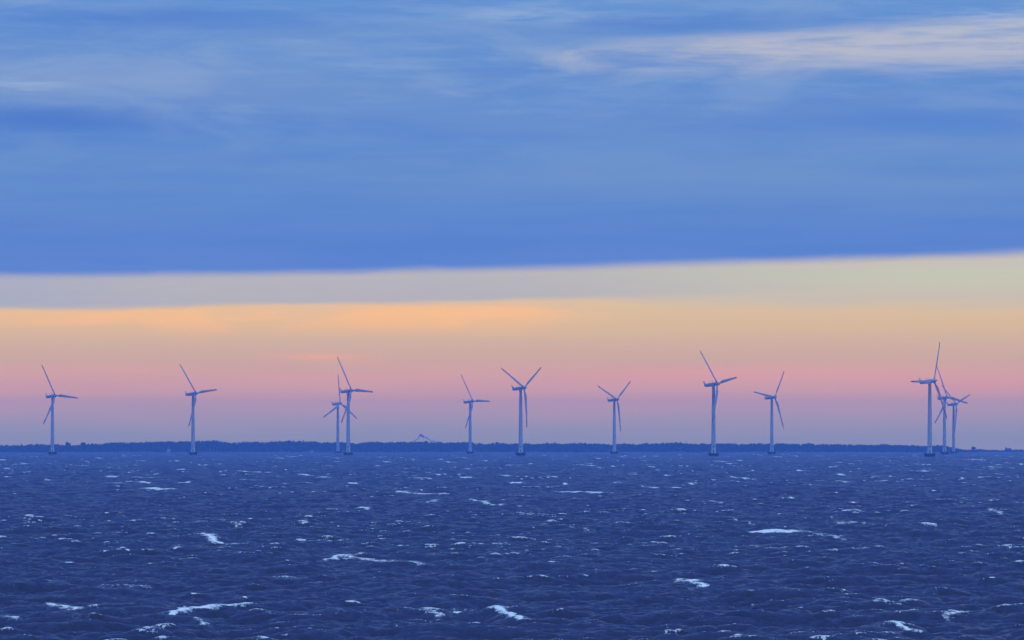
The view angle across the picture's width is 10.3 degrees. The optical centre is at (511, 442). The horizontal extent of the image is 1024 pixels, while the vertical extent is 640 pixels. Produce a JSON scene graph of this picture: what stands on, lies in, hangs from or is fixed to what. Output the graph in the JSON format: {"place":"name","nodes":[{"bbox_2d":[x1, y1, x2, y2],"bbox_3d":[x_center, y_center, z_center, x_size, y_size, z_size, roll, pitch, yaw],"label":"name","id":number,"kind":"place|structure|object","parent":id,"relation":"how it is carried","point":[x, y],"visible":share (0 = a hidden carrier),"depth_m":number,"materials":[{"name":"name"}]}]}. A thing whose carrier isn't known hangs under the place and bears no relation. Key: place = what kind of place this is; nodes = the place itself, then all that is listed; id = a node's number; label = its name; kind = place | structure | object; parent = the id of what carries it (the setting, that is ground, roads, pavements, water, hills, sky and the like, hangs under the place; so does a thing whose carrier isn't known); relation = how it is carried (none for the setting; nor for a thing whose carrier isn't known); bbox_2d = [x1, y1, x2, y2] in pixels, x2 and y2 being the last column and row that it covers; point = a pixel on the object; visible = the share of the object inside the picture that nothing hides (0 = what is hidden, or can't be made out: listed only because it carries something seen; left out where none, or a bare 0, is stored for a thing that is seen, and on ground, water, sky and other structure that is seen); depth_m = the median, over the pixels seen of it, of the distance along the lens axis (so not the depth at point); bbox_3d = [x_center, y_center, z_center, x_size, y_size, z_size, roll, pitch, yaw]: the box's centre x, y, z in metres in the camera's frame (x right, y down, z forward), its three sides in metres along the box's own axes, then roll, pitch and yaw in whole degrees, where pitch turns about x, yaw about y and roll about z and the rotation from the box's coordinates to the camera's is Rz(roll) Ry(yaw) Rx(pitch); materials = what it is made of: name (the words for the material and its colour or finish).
{"place":"outdoors","nodes":[
{"label":"outdoors","id":0,"kind":"place"},
{"bbox_2d":[411,434,442,442],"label":"peaked framework","id":1,"kind":"object","parent":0,"point":[421,435],"visible":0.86,"depth_m":12395.38,"materials":[{"name":"white paint"}]},
{"bbox_2d":[0,440,976,451],"bbox_3d":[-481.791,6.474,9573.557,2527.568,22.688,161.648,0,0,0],"label":"forest","id":2,"kind":"object","parent":0,"point":[276,446],"visible":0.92,"depth_m":9532.53,"materials":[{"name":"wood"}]},
{"bbox_2d":[0,452,1023,639],"bbox_3d":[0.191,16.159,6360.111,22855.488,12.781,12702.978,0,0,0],"label":"water","id":3,"kind":"structure","parent":0,"point":[506,546],"depth_m":581.40,"materials":[{"name":"blue liquid"}]},
{"bbox_2d":[41,364,77,453],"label":"wind turbine","id":4,"kind":"object","parent":3,"relation":"in","point":[52,397],"visible":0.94,"depth_m":6157.38,"materials":[{"name":"metal"}]},
{"bbox_2d":[180,365,216,454],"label":"wind turbine","id":5,"kind":"object","parent":3,"relation":"in","point":[192,421],"visible":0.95,"depth_m":5888.40,"materials":[{"name":"white paint"}]},
{"bbox_2d":[324,377,356,452],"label":"wind turbine","id":6,"kind":"object","parent":3,"relation":"in","point":[337,430],"visible":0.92,"depth_m":7231.44,"materials":[{"name":"white paint"}]},
{"bbox_2d":[337,357,372,454],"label":"wind turbine","id":7,"kind":"object","parent":3,"relation":"in","point":[347,408],"visible":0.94,"depth_m":5597.41,"materials":[{"name":"white paint"}]},
{"bbox_2d":[461,375,489,453],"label":"wind turbine","id":8,"kind":"object","parent":3,"relation":"in","point":[470,451],"visible":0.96,"depth_m":6904.32,"materials":[{"name":"white paint"}]},
{"bbox_2d":[501,367,540,455],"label":"wind turbine","id":9,"kind":"object","parent":3,"relation":"in","point":[521,387],"visible":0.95,"depth_m":5327.44,"materials":[{"name":"white paint"}]},
{"bbox_2d":[598,381,630,453],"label":"wind turbine","id":10,"kind":"object","parent":3,"relation":"in","point":[614,399],"visible":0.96,"depth_m":6636.54,"materials":[{"name":"white paint"}]},
{"bbox_2d":[700,351,736,455],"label":"wind turbine","id":11,"kind":"object","parent":3,"relation":"in","point":[713,452],"visible":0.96,"depth_m":4999.40,"materials":[{"name":"white paint"}]},
{"bbox_2d":[754,372,783,453],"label":"wind turbine","id":12,"kind":"object","parent":3,"relation":"in","point":[771,427],"visible":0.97,"depth_m":6333.67,"materials":[{"name":"white paint"}]},
{"bbox_2d":[911,342,946,456],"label":"wind turbine","id":13,"kind":"object","parent":3,"relation":"in","point":[929,453],"visible":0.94,"depth_m":4766.61,"materials":[{"name":"white paint"}]},
{"bbox_2d":[935,367,967,453],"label":"wind turbine","id":14,"kind":"object","parent":3,"relation":"in","point":[945,398],"visible":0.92,"depth_m":6377.40,"materials":[{"name":"white paint"}]},
{"bbox_2d":[942,386,969,452],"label":"wind turbine","id":15,"kind":"object","parent":3,"relation":"in","point":[954,415],"visible":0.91,"depth_m":7329.49,"materials":[{"name":"white paint"}]},
{"bbox_2d":[0,0,1023,450],"label":"sky","id":16,"kind":"structure","parent":0,"point":[249,197],"materials":[{"name":"blue"}]},
{"bbox_3d":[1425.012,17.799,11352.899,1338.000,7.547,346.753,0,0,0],"label":"farther shore","id":17,"kind":"structure","parent":0,"visible":0},
{"bbox_2d":[968,449,1023,451],"bbox_3d":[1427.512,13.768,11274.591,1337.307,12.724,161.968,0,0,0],"label":"forest","id":18,"kind":"object","parent":17,"relation":"on","point":[992,450],"visible":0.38,"depth_m":11238.61,"materials":[{"name":"wood"}]}
]}

